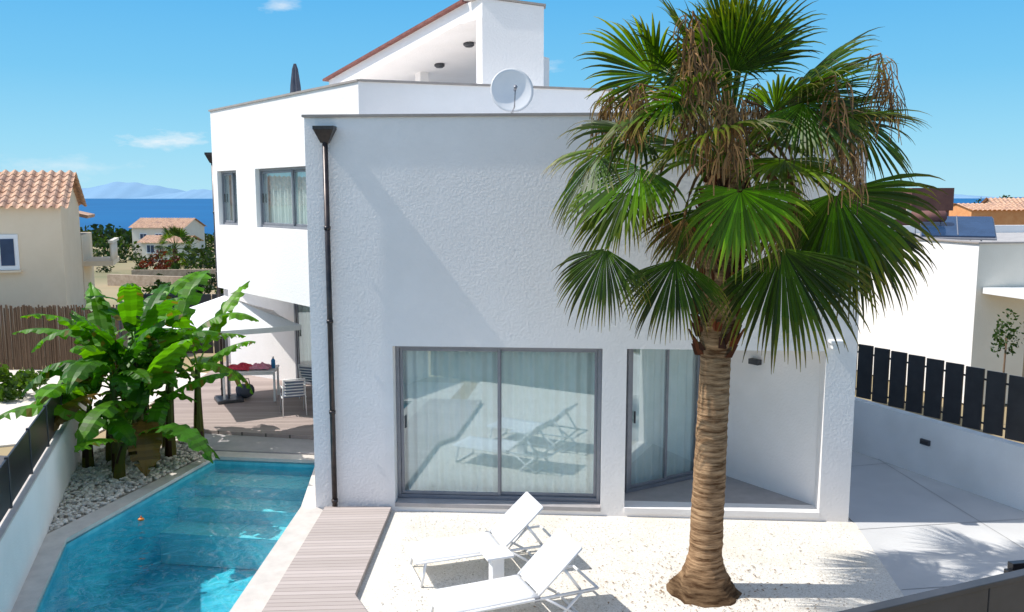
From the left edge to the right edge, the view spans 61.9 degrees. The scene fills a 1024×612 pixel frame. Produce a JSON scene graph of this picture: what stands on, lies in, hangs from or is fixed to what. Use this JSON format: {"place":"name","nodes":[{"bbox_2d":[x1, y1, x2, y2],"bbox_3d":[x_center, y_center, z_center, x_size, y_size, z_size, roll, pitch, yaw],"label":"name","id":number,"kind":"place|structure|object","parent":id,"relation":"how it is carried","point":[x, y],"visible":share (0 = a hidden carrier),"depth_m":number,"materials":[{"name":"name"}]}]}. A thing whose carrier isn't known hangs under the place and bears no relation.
{"place":"outdoors","nodes":[
{"label":"outdoors","id":0,"kind":"place"},
{"bbox_2d":[93,445,104,453],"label":"yard ground","id":1,"kind":"structure","parent":0,"point":[97,447],"depth_m":17.33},
{"bbox_2d":[0,394,88,611],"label":"boundary wall","id":2,"kind":"structure","parent":1,"relation":"on","point":[27,519],"depth_m":11.94,"materials":[{"name":"white paint"}]},
{"bbox_2d":[0,358,80,521],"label":"garden fence","id":3,"kind":"object","parent":2,"relation":"on","point":[20,461],"visible":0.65,"depth_m":11.96,"materials":[{"name":"black metal"}]},
{"bbox_2d":[47,436,212,533],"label":"pebbles","id":4,"kind":"object","parent":1,"relation":"on","point":[89,489],"visible":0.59,"depth_m":14.99,"materials":[{"name":"gravel"}]},
{"bbox_2d":[0,271,242,480],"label":"banana plant","id":5,"kind":"object","parent":4,"relation":"on","point":[133,422],"visible":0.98,"depth_m":15.30,"materials":[{"name":"green plant"}]},
{"bbox_2d":[12,270,258,449],"bbox_3d":[-7.302,1.162,16.748,4.545,3.448,2.956,-2,8,-19],"label":"banana plant","id":6,"kind":"object","parent":4,"relation":"on","point":[217,322],"visible":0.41,"depth_m":17.04,"materials":[{"name":"green plant"}]},
{"bbox_2d":[11,451,322,611],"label":"swimming pool","id":7,"kind":"structure","parent":1,"relation":"in","point":[228,531],"depth_m":14.29,"materials":[{"name":"liquid"}]},
{"bbox_2d":[204,433,313,454],"bbox_3d":[-5.334,2.829,17.322,4.173,0.070,1.048,1,7,11],"label":"deck step","id":8,"kind":"object","parent":1,"relation":"on","point":[238,443],"visible":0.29,"depth_m":17.26,"materials":[{"name":"tile"}]},
{"bbox_2d":[0,370,206,446],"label":"neighbour paving","id":9,"kind":"structure","parent":0,"point":[12,430],"depth_m":20.36,"materials":[{"name":"white concrete"}]},
{"bbox_2d":[0,364,49,402],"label":"shrub","id":10,"kind":"object","parent":9,"relation":"on","point":[20,380],"visible":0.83,"depth_m":21.17,"materials":[{"name":"green plant"}]},
{"bbox_2d":[0,305,121,369],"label":"reed fence","id":11,"kind":"object","parent":9,"relation":"on","point":[25,345],"visible":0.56,"depth_m":24.78,"materials":[{"name":"wood"}]},
{"bbox_2d":[81,182,185,198],"bbox_3d":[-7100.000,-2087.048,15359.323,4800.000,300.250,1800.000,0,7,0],"label":"distant hills","id":12,"kind":"structure","parent":0,"point":[118,190],"depth_m":14957.92,"materials":[{"name":"blue"}]},
{"bbox_2d":[125,189,212,198],"bbox_3d":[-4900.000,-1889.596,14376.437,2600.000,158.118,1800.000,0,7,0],"label":"distant hills","id":13,"kind":"structure","parent":0,"point":[199,194],"depth_m":13807.24,"materials":[{"name":"blue"}]},
{"bbox_2d":[174,361,313,439],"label":"patio deck","id":14,"kind":"structure","parent":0,"point":[258,413],"depth_m":19.54,"materials":[{"name":"brown wood"}]},
{"bbox_2d":[162,295,301,404],"bbox_3d":[-6.850,1.021,20.495,2.899,2.570,2.899,-4,8,-28],"label":"garden parasol","id":15,"kind":"object","parent":14,"relation":"on","point":[271,321],"visible":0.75,"depth_m":19.78,"materials":[{"name":"white fabric"}]},
{"bbox_2d":[236,378,254,397],"bbox_3d":[-6.546,2.013,20.925,0.469,0.484,0.300,0,7,0],"label":"beach bag","id":16,"kind":"object","parent":14,"relation":"on","point":[244,392],"visible":0.67,"depth_m":20.82,"materials":[{"name":"blue fabric"}]},
{"bbox_2d":[222,365,279,400],"bbox_3d":[-6.350,1.893,20.809,1.250,0.759,0.750,-1,7,-8],"label":"patio table","id":17,"kind":"object","parent":14,"relation":"on","point":[271,371],"visible":0.6,"depth_m":20.50,"materials":[{"name":"white metal"}]},
{"bbox_2d":[228,362,252,370],"bbox_3d":[-6.601,1.453,20.651,0.616,0.128,0.516,0,7,0],"label":"beach towel","id":18,"kind":"object","parent":17,"relation":"on","point":[242,366],"visible":0.89,"depth_m":20.52,"materials":[{"name":"red fabric"}]},
{"bbox_2d":[249,362,270,369],"bbox_3d":[-6.100,1.429,20.700,0.517,0.158,0.419,0,7,0],"label":"beach towel","id":19,"kind":"object","parent":17,"relation":"on","point":[261,365],"visible":1,"depth_m":20.56,"materials":[{"name":"pink fabric"}]},
{"bbox_2d":[271,356,274,367],"bbox_3d":[-5.820,1.370,20.792,0.097,0.278,0.100,0,7,0],"label":"water bottle","id":20,"kind":"object","parent":17,"relation":"on","point":[272,362],"visible":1,"depth_m":20.76,"materials":[{"name":"blue plastic"}]},
{"bbox_2d":[279,378,306,417],"bbox_3d":[-4.968,2.020,19.380,0.546,0.875,0.635,-3,8,-20],"label":"patio chair","id":21,"kind":"object","parent":14,"relation":"on","point":[293,388],"visible":1,"depth_m":19.12,"materials":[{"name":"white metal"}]},
{"bbox_2d":[298,364,311,398],"bbox_3d":[-4.862,1.817,20.967,0.546,0.875,0.635,3,8,20],"label":"patio chair","id":22,"kind":"object","parent":14,"relation":"on","point":[305,371],"visible":0.39,"depth_m":20.71,"materials":[{"name":"white metal"}]},
{"bbox_2d":[0,237,1023,455],"bbox_3d":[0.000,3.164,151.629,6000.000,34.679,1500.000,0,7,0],"label":"ground","id":23,"kind":"structure","parent":0,"point":[101,282],"depth_m":45.31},
{"bbox_2d":[0,205,84,358],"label":"walls","id":24,"kind":"structure","parent":23,"relation":"on","point":[50,253],"depth_m":26.74,"materials":[{"name":"beige paint"}]},
{"bbox_2d":[0,234,19,269],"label":"window frame","id":25,"kind":"object","parent":24,"relation":"attached to","point":[14,237],"visible":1,"depth_m":26.39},
{"bbox_2d":[0,239,14,265],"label":"window pane","id":26,"kind":"object","parent":25,"relation":"in","point":[7,252],"visible":1,"depth_m":26.32,"materials":[{"name":"blue glass"}]},
{"bbox_2d":[0,270,21,272],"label":"window sill","id":27,"kind":"structure","parent":24,"relation":"attached to","point":[9,271],"depth_m":26.33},
{"bbox_2d":[0,169,75,208],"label":"roof front","id":28,"kind":"structure","parent":24,"relation":"on","point":[33,188],"depth_m":27.27,"materials":[{"name":"tile"}]},
{"bbox_2d":[69,188,77,205],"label":"gable","id":29,"kind":"structure","parent":24,"relation":"on","point":[73,201],"depth_m":29.52,"materials":[{"name":"beige paint"}]},
{"bbox_2d":[73,173,86,206],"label":"roof back","id":30,"kind":"structure","parent":24,"relation":"on","point":[78,192],"depth_m":30.09,"materials":[{"name":"ceramic"}]},
{"bbox_2d":[80,232,94,305],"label":"wall","id":31,"kind":"structure","parent":23,"relation":"on","point":[87,253],"depth_m":32.46,"materials":[{"name":"beige paint"}]},
{"bbox_2d":[83,256,118,265],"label":"balcony slab","id":32,"kind":"structure","parent":31,"relation":"attached to","point":[98,261],"depth_m":31.68,"materials":[{"name":"beige concrete"}]},
{"bbox_2d":[109,241,117,260],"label":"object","id":33,"kind":"object","parent":32,"relation":"on","point":[113,251],"visible":0.81,"depth_m":32.13,"materials":[{"name":"white paint"}]},
{"bbox_2d":[108,237,118,242],"bbox_3d":[-15.275,-2.524,32.713,0.160,0.100,2.500,-3,8,-20],"label":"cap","id":34,"kind":"object","parent":33,"relation":"on","point":[114,239],"visible":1,"depth_m":32.22,"materials":[{"name":"white concrete"}]},
{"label":"rear wall","id":35,"kind":"object","parent":31,"relation":"on","visible":0},
{"bbox_2d":[79,211,94,217],"bbox_3d":[-16.638,-3.552,32.082,1.484,0.479,2.400,-3,8,-20],"label":"awning","id":36,"kind":"object","parent":35,"relation":"attached to","point":[82,214],"visible":0.36,"depth_m":31.84,"materials":[{"name":"ceramic"}]},
{"bbox_2d":[80,223,214,247],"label":"distant trees","id":37,"kind":"object","parent":23,"relation":"on","point":[125,234],"visible":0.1,"depth_m":255.85,"materials":[{"name":"green plant"}]},
{"bbox_2d":[92,234,215,272],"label":"distant trees","id":38,"kind":"object","parent":23,"relation":"on","point":[206,254],"visible":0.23,"depth_m":106.26,"materials":[{"name":"green plant"}]},
{"bbox_2d":[136,250,179,269],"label":"bougainvillea bush","id":39,"kind":"object","parent":23,"relation":"on","point":[161,261],"visible":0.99,"depth_m":88.05,"materials":[{"name":"red plant"}]},
{"bbox_2d":[107,274,215,285],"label":"stone wall","id":40,"kind":"structure","parent":23,"relation":"on","point":[123,279],"depth_m":62.44,"materials":[{"name":"beige stone"}]},
{"bbox_2d":[128,218,207,257],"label":"distant villa","id":41,"kind":"object","parent":23,"relation":"on","point":[141,228],"visible":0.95,"depth_m":140.62,"materials":[{"name":"paint"}]},
{"bbox_2d":[137,235,203,261],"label":"distant villa","id":42,"kind":"object","parent":23,"relation":"on","point":[148,243],"visible":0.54,"depth_m":132.29,"materials":[{"name":"white paint"}]},
{"bbox_2d":[146,244,154,252],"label":"window frame","id":43,"kind":"structure","parent":42,"relation":"in","point":[146,244],"depth_m":132.16,"materials":[{"name":"white metal"}]},
{"bbox_2d":[131,269,215,276],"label":"stone wall","id":44,"kind":"structure","parent":23,"relation":"on","point":[175,272],"depth_m":76.70,"materials":[{"name":"beige stone"}]},
{"bbox_2d":[153,225,198,268],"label":"palm","id":45,"kind":"object","parent":23,"relation":"on","point":[175,231],"visible":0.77,"depth_m":94.43,"materials":[{"name":"green plant"}]},
{"bbox_2d":[129,294,224,352],"bbox_3d":[-10.400,0.565,27.091,3.560,1.900,0.040,0,7,0],"label":"screen fence","id":46,"kind":"object","parent":23,"relation":"on","point":[205,297],"visible":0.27,"depth_m":27.04,"materials":[{"name":"brown wood"}]},
{"bbox_2d":[142,272,223,293],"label":"garden shrubs","id":47,"kind":"object","parent":23,"relation":"on","point":[209,287],"visible":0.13,"depth_m":50.48,"materials":[{"name":"green plant"}]},
{"bbox_2d":[262,507,390,611],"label":"side deck","id":48,"kind":"structure","parent":23,"relation":"on","point":[327,569],"depth_m":11.53,"materials":[{"name":"wood"}]},
{"bbox_2d":[208,0,866,521],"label":"white villa","id":49,"kind":"object","parent":23,"relation":"on","point":[476,370],"visible":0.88,"depth_m":13.63,"materials":[{"name":"paint"}]},
{"bbox_2d":[204,152,222,395],"bbox_3d":[-7.176,-0.724,20.815,0.320,5.950,0.192,0,7,0],"label":"downpipe","id":50,"kind":"object","parent":49,"relation":"attached to","point":[208,155],"visible":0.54,"depth_m":20.69,"materials":[{"name":"brown metal"}]},
{"bbox_2d":[221,171,228,222],"bbox_3d":[-6.836,-2.575,20.342,0.120,1.252,0.050,-6,9,-40],"label":"wing side window frame left","id":51,"kind":"structure","parent":49,"relation":"in","point":[221,171],"depth_m":20.33,"materials":[{"name":"grey metal"}]},
{"bbox_2d":[223,174,226,221],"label":"window frame","id":52,"kind":"structure","parent":49,"relation":"in","point":[224,180],"depth_m":20.27,"materials":[{"name":"grey metal"}]},
{"bbox_2d":[224,222,237,224],"bbox_3d":[-6.492,-1.926,20.010,0.120,0.050,1.024,-6,9,-40],"label":"window sill","id":53,"kind":"structure","parent":49,"relation":"in","point":[226,223],"depth_m":20.12,"materials":[{"name":"white stone"}]},
{"bbox_2d":[231,173,235,222],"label":"window frame","id":54,"kind":"structure","parent":49,"relation":"in","point":[232,174],"depth_m":19.90,"materials":[{"name":"grey metal"}]},
{"bbox_2d":[234,175,237,220],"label":"window frame","id":55,"kind":"structure","parent":49,"relation":"in","point":[235,195],"depth_m":19.92,"materials":[{"name":"grey metal"}]},
{"bbox_2d":[259,169,266,225],"bbox_3d":[-5.444,-2.363,18.691,0.120,1.252,0.050,-6,9,-40],"label":"wing window frame left","id":56,"kind":"structure","parent":49,"relation":"in","point":[259,169],"depth_m":18.67,"materials":[{"name":"grey metal"}]},
{"bbox_2d":[262,174,265,223],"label":"window frame","id":57,"kind":"structure","parent":49,"relation":"in","point":[264,220],"depth_m":18.63,"materials":[{"name":"grey metal"}]},
{"bbox_2d":[262,170,290,173],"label":"window frame","id":58,"kind":"structure","parent":49,"relation":"in","point":[284,171],"depth_m":18.00,"materials":[{"name":"grey metal"}]},
{"bbox_2d":[264,222,292,225],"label":"window frame","id":59,"kind":"structure","parent":49,"relation":"in","point":[266,223],"depth_m":18.11,"materials":[{"name":"grey metal"}]},
{"bbox_2d":[260,166,305,170],"bbox_3d":[-4.496,-2.816,17.491,0.120,0.050,2.904,-6,9,-40],"label":"wing window frame top","id":60,"kind":"structure","parent":49,"relation":"in","point":[289,168],"depth_m":17.65,"materials":[{"name":"grey metal"}]},
{"bbox_2d":[262,225,306,229],"bbox_3d":[-4.496,-1.623,17.644,0.120,0.050,2.904,-6,9,-40],"label":"window sill","id":61,"kind":"structure","parent":49,"relation":"in","point":[273,226],"depth_m":17.80,"materials":[{"name":"white stone"}]},
{"bbox_2d":[291,170,294,225],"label":"window frame","id":62,"kind":"structure","parent":49,"relation":"in","point":[292,177],"depth_m":17.53,"materials":[{"name":"grey metal"}]},
{"bbox_2d":[293,170,296,225],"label":"window frame","id":63,"kind":"structure","parent":49,"relation":"in","point":[294,173],"depth_m":17.55,"materials":[{"name":"grey metal"}]},
{"bbox_2d":[290,64,300,92],"bbox_3d":[-5.100,-5.046,20.122,0.314,1.300,0.314,0,7,0],"label":"closed parasol","id":64,"kind":"object","parent":49,"relation":"on","point":[295,85],"visible":0.45,"depth_m":20.02,"materials":[{"name":"grey fabric"}]},
{"bbox_2d":[296,304,299,379],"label":"door frame","id":65,"kind":"structure","parent":49,"relation":"in","point":[297,316],"depth_m":22.43,"materials":[{"name":"grey metal"}]},
{"bbox_2d":[312,126,337,506],"bbox_3d":[-2.837,0.284,13.300,0.320,6.060,0.192,1,7,4],"label":"downpipe","id":66,"kind":"object","parent":49,"relation":"attached to","point":[324,134],"visible":0.92,"depth_m":13.21,"materials":[{"name":"brown metal"}]},
{"bbox_2d":[400,348,404,492],"bbox_3d":[-1.767,1.857,13.761,0.045,2.404,0.035,1,7,4],"label":"door frame","id":67,"kind":"structure","parent":49,"relation":"in","point":[401,352],"depth_m":13.74,"materials":[{"name":"grey metal"}]},
{"bbox_2d":[402,348,496,351],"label":"door frame","id":68,"kind":"structure","parent":49,"relation":"in","point":[403,349],"depth_m":13.54,"materials":[{"name":"grey metal"}]},
{"bbox_2d":[405,490,497,495],"bbox_3d":[-0.987,3.034,13.857,1.519,0.045,0.035,1,7,4],"label":"door frame","id":69,"kind":"structure","parent":49,"relation":"in","point":[406,491],"depth_m":13.84,"materials":[{"name":"grey metal"}]},
{"bbox_2d":[497,349,500,495],"bbox_3d":[-0.207,1.871,13.654,0.045,2.404,0.035,1,7,4],"label":"door frame","id":70,"kind":"structure","parent":49,"relation":"in","point":[498,350],"depth_m":13.65,"materials":[{"name":"grey metal"}]},
{"bbox_2d":[500,349,501,494],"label":"door frame","id":71,"kind":"structure","parent":49,"relation":"in","point":[500,349],"depth_m":13.67,"materials":[{"name":"grey metal"}]},
{"bbox_2d":[490,68,533,112],"bbox_3d":[-0.047,-3.289,13.660,0.590,1.056,0.626,4,8,28],"label":"satellite dish","id":72,"kind":"object","parent":49,"relation":"on","point":[511,90],"visible":0.99,"depth_m":13.76,"materials":[{"name":"grey metal"}]},
{"bbox_2d":[502,491,592,496],"bbox_3d":[0.569,3.042,13.795,1.479,0.045,0.035,1,7,4],"label":"door frame","id":73,"kind":"structure","parent":49,"relation":"in","point":[503,493],"depth_m":13.77,"materials":[{"name":"grey metal"}]},
{"bbox_2d":[501,349,594,352],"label":"door frame","id":74,"kind":"structure","parent":49,"relation":"in","point":[514,350],"depth_m":13.48,"materials":[{"name":"grey metal"}]},
{"bbox_2d":[593,350,597,496],"bbox_3d":[1.329,1.878,13.593,0.045,2.404,0.035,1,7,4],"label":"door frame","id":75,"kind":"structure","parent":49,"relation":"in","point":[596,351],"depth_m":13.57,"materials":[{"name":"grey metal"}]},
{"bbox_2d":[629,349,633,487],"bbox_3d":[1.945,1.824,13.991,0.045,2.403,0.035,-4,8,-30],"label":"door frame","id":76,"kind":"structure","parent":49,"relation":"in","point":[632,349],"depth_m":13.98,"materials":[{"name":"grey metal"}]},
{"bbox_2d":[631,478,663,487],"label":"door frame","id":77,"kind":"structure","parent":49,"relation":"in","point":[661,479],"depth_m":14.32,"materials":[{"name":"grey metal"}]},
{"bbox_2d":[662,349,665,477],"bbox_3d":[2.590,1.770,14.416,0.045,2.403,0.035,-4,8,-30],"label":"door frame","id":78,"kind":"structure","parent":49,"relation":"in","point":[665,349],"depth_m":14.41,"materials":[{"name":"grey metal"}]},
{"bbox_2d":[663,349,669,480],"bbox_3d":[2.602,1.775,14.371,0.045,2.403,0.035,-4,8,-30],"label":"door frame","id":79,"kind":"structure","parent":49,"relation":"in","point":[667,350],"depth_m":14.36,"materials":[{"name":"grey metal"}]},
{"bbox_2d":[667,470,692,478],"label":"door frame","id":80,"kind":"structure","parent":49,"relation":"in","point":[689,472],"depth_m":14.74,"materials":[{"name":"grey metal"}]},
{"bbox_2d":[695,355,699,440],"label":"door frame","id":81,"kind":"structure","parent":49,"relation":"in","point":[698,356],"depth_m":14.71,"materials":[{"name":"grey metal"}]},
{"bbox_2d":[868,196,948,225],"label":"walls","id":82,"kind":"structure","parent":23,"relation":"on","point":[905,224],"depth_m":43.79,"materials":[{"name":"white paint"}]},
{"bbox_2d":[890,188,953,210],"bbox_3d":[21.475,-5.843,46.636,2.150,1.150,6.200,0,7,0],"label":"chimney","id":83,"kind":"object","parent":82,"relation":"on","point":[945,200],"visible":0.36,"depth_m":43.56,"materials":[{"name":"brown metal"}]},
{"bbox_2d":[857,239,978,402],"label":"side wall","id":84,"kind":"structure","parent":23,"relation":"on","point":[935,320],"depth_m":21.69,"materials":[{"name":"white paint"}]},
{"bbox_2d":[949,203,1023,224],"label":"distant villa","id":85,"kind":"object","parent":23,"relation":"on","point":[1006,214],"visible":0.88,"depth_m":73.70,"materials":[{"name":"ceramic"}]},
{"bbox_2d":[974,195,1012,202],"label":"distant trees","id":86,"kind":"object","parent":23,"relation":"on","point":[1003,196],"depth_m":91.48,"materials":[{"name":"green plant"}]},
{"bbox_2d":[971,243,1023,403],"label":"front wall","id":87,"kind":"structure","parent":23,"relation":"on","point":[1000,265],"depth_m":20.44,"materials":[{"name":"white paint"}]},
{"bbox_2d":[915,237,1023,243],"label":"parapet coping","id":88,"kind":"object","parent":87,"relation":"on","point":[978,242],"visible":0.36,"depth_m":20.49,"materials":[{"name":"metal"}]},
{"bbox_2d":[916,232,1023,240],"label":"roof","id":89,"kind":"structure","parent":87,"relation":"on","point":[1016,236],"depth_m":29.15,"materials":[{"name":"white paint"}]},
{"bbox_2d":[910,211,996,240],"bbox_3d":[13.146,-2.355,25.533,2.269,0.986,2.068,3,8,25],"label":"solar water heater","id":90,"kind":"object","parent":89,"relation":"on","point":[980,228],"visible":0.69,"depth_m":25.17,"materials":[{"name":"blue glass"}]},
{"bbox_2d":[904,225,1023,232],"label":"parapet","id":91,"kind":"structure","parent":89,"relation":"attached to","point":[1007,228],"depth_m":33.17,"materials":[{"name":"white paint"}]},
{"bbox_2d":[983,287,1023,298],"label":"canopy","id":92,"kind":"object","parent":87,"relation":"attached to","point":[1015,292],"visible":1,"depth_m":19.84,"materials":[{"name":"white paint"}]},
{"bbox_2d":[981,197,1023,207],"bbox_3d":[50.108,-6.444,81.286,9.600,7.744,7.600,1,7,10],"label":"roof","id":93,"kind":"structure","parent":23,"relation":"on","point":[1018,201],"depth_m":80.76,"materials":[{"name":"tile"}]},
{"bbox_2d":[991,308,1023,357],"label":"shrub","id":94,"kind":"object","parent":23,"relation":"on","point":[995,335],"visible":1,"depth_m":18.82,"materials":[{"name":"green plant"}]},
{"bbox_2d":[1003,338,1007,372],"bbox_3d":[10.910,1.666,18.965,0.058,1.920,0.040,0,7,0],"label":"shrub stem","id":95,"kind":"object","parent":94,"relation":"attached to","point":[1005,350],"visible":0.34,"depth_m":18.88,"materials":[{"name":"brown plant"}]},
{"bbox_2d":[0,0,1023,196],"label":"sky","id":96,"kind":"structure","parent":0,"point":[104,92],"materials":[{"name":"blue"}]},
{"bbox_2d":[79,197,1023,235],"bbox_3d":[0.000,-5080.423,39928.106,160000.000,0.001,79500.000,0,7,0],"label":"sea","id":97,"kind":"structure","parent":0,"point":[124,213],"depth_m":1880.68,"materials":[{"name":"liquid"}]},
{"bbox_2d":[357,510,903,611],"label":"gravel ground","id":98,"kind":"structure","parent":0,"point":[381,572],"depth_m":11.70,"materials":[{"name":"white gravel"}]},
{"bbox_2d":[405,492,550,586],"bbox_3d":[-0.408,3.119,11.557,1.986,0.877,0.696,-3,8,-19],"label":"sun lounger","id":99,"kind":"object","parent":98,"relation":"on","point":[516,519],"visible":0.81,"depth_m":11.53,"materials":[{"name":"white fabric"}]},
{"bbox_2d":[479,545,513,579],"bbox_3d":[-0.200,3.392,10.969,0.360,0.484,0.360,-3,8,-20],"label":"side table","id":100,"kind":"object","parent":98,"relation":"on","point":[495,556],"visible":0.59,"depth_m":10.89,"materials":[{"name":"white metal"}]},
{"bbox_2d":[425,528,598,611],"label":"sun lounger","id":101,"kind":"object","parent":98,"relation":"on","point":[548,562],"visible":1,"depth_m":10.17,"materials":[{"name":"white fabric"}]},
{"bbox_2d":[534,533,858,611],"bbox_3d":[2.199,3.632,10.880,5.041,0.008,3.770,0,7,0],"label":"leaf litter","id":102,"kind":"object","parent":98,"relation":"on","point":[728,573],"visible":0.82,"depth_m":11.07,"materials":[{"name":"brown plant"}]},
{"bbox_2d":[541,0,947,607],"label":"fan palm","id":103,"kind":"object","parent":98,"relation":"on","point":[717,231],"visible":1,"depth_m":9.50,"materials":[{"name":"green plant"}]},
{"bbox_2d":[838,569,1023,611],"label":"front fence","id":104,"kind":"object","parent":98,"relation":"on","point":[1003,592],"visible":1,"depth_m":6.53,"materials":[{"name":"metal"}]},
{"bbox_2d":[848,450,1023,595],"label":"driveway","id":105,"kind":"structure","parent":0,"point":[923,557],"depth_m":13.02,"materials":[{"name":"concrete"}]},
{"bbox_2d":[852,397,1023,510],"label":"boundary wall","id":106,"kind":"structure","parent":105,"relation":"on","point":[988,466],"depth_m":15.03,"materials":[{"name":"white paint"}]},
{"bbox_2d":[920,438,930,445],"bbox_3d":[7.427,2.451,15.349,0.060,0.100,0.200,-3,8,-23],"label":"wall lamp","id":107,"kind":"object","parent":106,"relation":"attached to","point":[925,442],"visible":1,"depth_m":15.32,"materials":[{"name":"metal"}]},
{"bbox_2d":[855,344,1023,442],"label":"slatted fence","id":108,"kind":"object","parent":106,"relation":"on","point":[994,407],"visible":0.45,"depth_m":15.07,"materials":[{"name":"black metal"}]},
{"bbox_2d":[1004,560,1023,572],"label":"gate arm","id":109,"kind":"object","parent":105,"relation":"on","point":[1015,565],"visible":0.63,"depth_m":7.90},
{"bbox_2d":[954,194,1001,197],"bbox_3d":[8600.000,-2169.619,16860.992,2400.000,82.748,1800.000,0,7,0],"label":"distant hills","id":110,"kind":"structure","parent":0,"point":[962,196],"depth_m":16379.35,"materials":[{"name":"blue"}]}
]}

